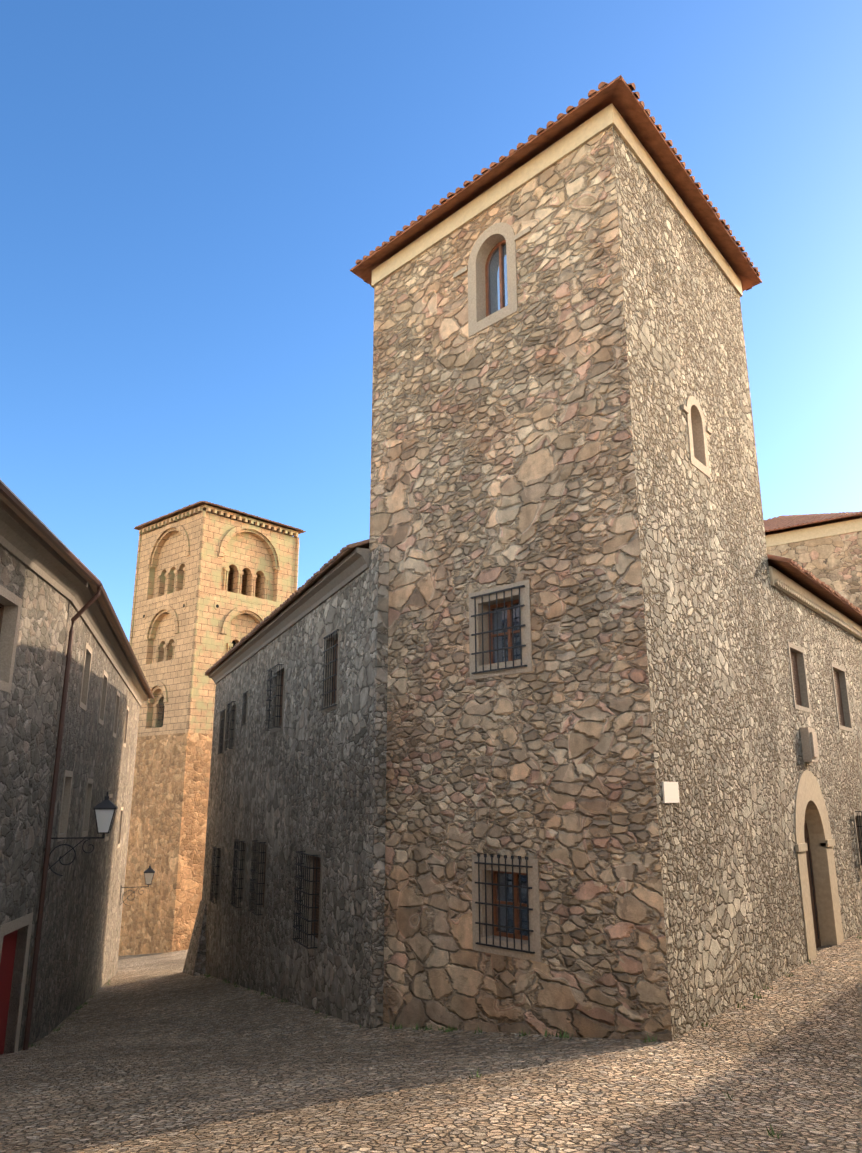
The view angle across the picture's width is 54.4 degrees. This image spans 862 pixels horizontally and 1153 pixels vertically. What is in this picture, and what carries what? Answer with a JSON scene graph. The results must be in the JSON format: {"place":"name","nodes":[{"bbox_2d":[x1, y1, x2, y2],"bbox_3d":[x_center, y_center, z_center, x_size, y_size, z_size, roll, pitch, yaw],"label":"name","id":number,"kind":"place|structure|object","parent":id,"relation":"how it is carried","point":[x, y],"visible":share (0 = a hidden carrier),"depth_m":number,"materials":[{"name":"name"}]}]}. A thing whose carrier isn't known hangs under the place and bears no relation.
{"place":"outdoors","nodes":[
{"label":"outdoors","id":0,"kind":"place"},
{"bbox_2d":[0,930,861,1152],"bbox_3d":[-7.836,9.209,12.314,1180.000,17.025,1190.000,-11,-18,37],"label":"cobblestone street","id":1,"kind":"structure","parent":0,"point":[153,1053],"depth_m":9.52,"materials":[{"name":"grey stone"}]},
{"bbox_2d":[0,546,69,1053],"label":"building walls","id":2,"kind":"structure","parent":1,"relation":"on","point":[28,708],"depth_m":16.09,"materials":[{"name":"grey stone"}]},
{"bbox_2d":[0,585,128,1053],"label":"frame","id":3,"kind":"object","parent":2,"relation":"attached to","point":[10,601],"visible":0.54,"depth_m":16.24,"materials":[{"name":"stone"}]},
{"bbox_2d":[0,603,3,633],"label":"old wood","id":4,"kind":"object","parent":3,"relation":"attached to","point":[1,611],"visible":0.02,"depth_m":15.14,"materials":[{"name":"brown wood"}]},
{"bbox_2d":[0,930,17,1054],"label":"red door","id":5,"kind":"structure","parent":3,"relation":"in","point":[8,956],"depth_m":15.85,"materials":[{"name":"red wood"}]},
{"bbox_2d":[0,480,154,1049],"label":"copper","id":6,"kind":"object","parent":2,"relation":"attached to","point":[30,515],"visible":0.98,"depth_m":17.22,"materials":[{"name":"brown metal"}]},
{"bbox_2d":[19,601,139,1049],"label":"building walls","id":7,"kind":"structure","parent":1,"relation":"on","point":[77,964],"depth_m":23.17,"materials":[{"name":"grey stone"}]},
{"bbox_2d":[0,499,148,706],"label":"cornice","id":8,"kind":"structure","parent":7,"relation":"on","point":[25,544],"depth_m":17.49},
{"bbox_2d":[0,488,151,698],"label":"old tile","id":9,"kind":"object","parent":8,"relation":"on","point":[65,558],"visible":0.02,"depth_m":19.12,"materials":[{"name":"tile"}]},
{"bbox_2d":[48,792,154,905],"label":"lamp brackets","id":10,"kind":"object","parent":7,"relation":"attached to","point":[106,803],"visible":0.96,"depth_m":17.79,"materials":[{"name":"grey metal"}]},
{"bbox_2d":[95,809,153,883],"bbox_3d":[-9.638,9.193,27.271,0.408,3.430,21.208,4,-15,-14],"label":"lantern glass","id":11,"kind":"object","parent":10,"relation":"on","point":[104,817],"visible":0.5,"depth_m":17.79,"materials":[{"name":"white glass"}]},
{"bbox_2d":[118,733,212,955],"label":"tower base wall","id":12,"kind":"structure","parent":1,"relation":"on","point":[168,825],"depth_m":51.87,"materials":[{"name":"beige stone"}]},
{"bbox_2d":[132,512,295,734],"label":"bell tower wall","id":13,"kind":"structure","parent":12,"relation":"on","point":[247,554],"depth_m":56.51,"materials":[{"name":"beige stone"}]},
{"bbox_2d":[143,604,235,727],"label":"window opening","id":14,"kind":"object","parent":13,"relation":"in","point":[159,719],"depth_m":55.77,"materials":[{"name":"black"}]},
{"bbox_2d":[129,504,298,736],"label":"molding","id":15,"kind":"structure","parent":13,"relation":"attached to","point":[162,537],"depth_m":57.32,"materials":[{"name":"beige stone"}]},
{"bbox_2d":[133,501,305,533],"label":"tower roof","id":16,"kind":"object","parent":15,"relation":"on","point":[175,513],"visible":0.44,"depth_m":59.07,"materials":[{"name":"tile"}]},
{"bbox_2d":[183,546,388,1028],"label":"wing walls","id":17,"kind":"structure","parent":1,"relation":"on","point":[311,775],"depth_m":19.76,"materials":[{"name":"grey stone"}]},
{"bbox_2d":[209,548,369,683],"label":"cornice","id":18,"kind":"structure","parent":17,"relation":"on","point":[350,567],"depth_m":21.67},
{"bbox_2d":[205,539,368,675],"bbox_3d":[-1.109,1.319,28.452,9.964,2.005,20.505,6,-16,-22],"label":"old tile","id":19,"kind":"object","parent":18,"relation":"on","point":[334,561],"visible":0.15,"depth_m":21.43,"materials":[{"name":"tile"}]},
{"bbox_2d":[214,626,861,951],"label":"frame","id":20,"kind":"object","parent":17,"relation":"attached to","point":[802,673],"visible":0.27,"depth_m":20.70,"materials":[{"name":"stone"}]},
{"bbox_2d":[209,240,861,953],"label":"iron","id":21,"kind":"object","parent":20,"relation":"attached to","point":[253,850],"depth_m":14.79,"materials":[{"name":"black metal"}]},
{"bbox_2d":[263,639,861,948],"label":"windows","id":22,"kind":"structure","parent":20,"relation":"attached to","point":[799,701],"depth_m":18.97,"materials":[{"name":"brown wood"}]},
{"bbox_2d":[28,935,861,1137],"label":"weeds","id":23,"kind":"object","parent":1,"relation":"on","point":[448,1030],"visible":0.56,"depth_m":13.40,"materials":[{"name":"green plant"}]},
{"bbox_2d":[369,126,807,1040],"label":"tower walls","id":24,"kind":"structure","parent":1,"relation":"on","point":[539,438],"depth_m":14.19,"materials":[{"name":"beige stone"}]},
{"bbox_2d":[371,103,742,296],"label":"cornice","id":25,"kind":"structure","parent":24,"relation":"on","point":[598,123],"depth_m":16.27,"materials":[{"name":"stone"}]},
{"bbox_2d":[350,75,861,625],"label":"tile","id":26,"kind":"object","parent":25,"relation":"on","point":[632,111],"visible":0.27,"depth_m":16.66,"materials":[{"name":"brown tile"}]},
{"bbox_2d":[453,222,818,961],"bbox_3d":[4.841,-0.141,15.895,8.463,13.110,2.758,7,-16,-24],"label":"frame","id":27,"kind":"object","parent":24,"relation":"attached to","point":[483,246],"visible":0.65,"depth_m":14.72,"materials":[{"name":"stone"}]},
{"bbox_2d":[662,782,679,802],"bbox_3d":[3.400,3.080,11.978,0.075,0.290,0.520,-11,-18,37],"label":"wall plaque","id":28,"kind":"object","parent":24,"relation":"attached to","point":[670,790],"visible":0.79,"depth_m":11.93,"materials":[{"name":"white"}]},
{"bbox_2d":[767,531,861,609],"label":"building wall","id":29,"kind":"structure","parent":1,"relation":"on","point":[834,562],"depth_m":41.12,"materials":[{"name":"beige stone"}]},
{"bbox_2d":[765,518,861,546],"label":"cornice","id":30,"kind":"structure","parent":29,"relation":"on","point":[826,530],"depth_m":41.93,"materials":[{"name":"stone"}]},
{"bbox_2d":[764,511,861,534],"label":"tile","id":31,"kind":"object","parent":30,"relation":"on","point":[781,524],"visible":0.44,"depth_m":43.78,"materials":[{"name":"brown tile"}]},
{"bbox_2d":[769,573,861,940],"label":"wing walls","id":32,"kind":"structure","parent":1,"relation":"on","point":[836,768],"depth_m":19.19,"materials":[{"name":"grey stone"}]},
{"bbox_2d":[769,566,861,961],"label":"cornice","id":33,"kind":"structure","parent":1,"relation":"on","point":[810,808],"depth_m":17.66,"materials":[{"name":"beige stone"}]},
{"bbox_2d":[0,0,861,640],"label":"sky","id":34,"kind":"structure","parent":0,"point":[191,191],"materials":[{"name":"blue"}]}
]}

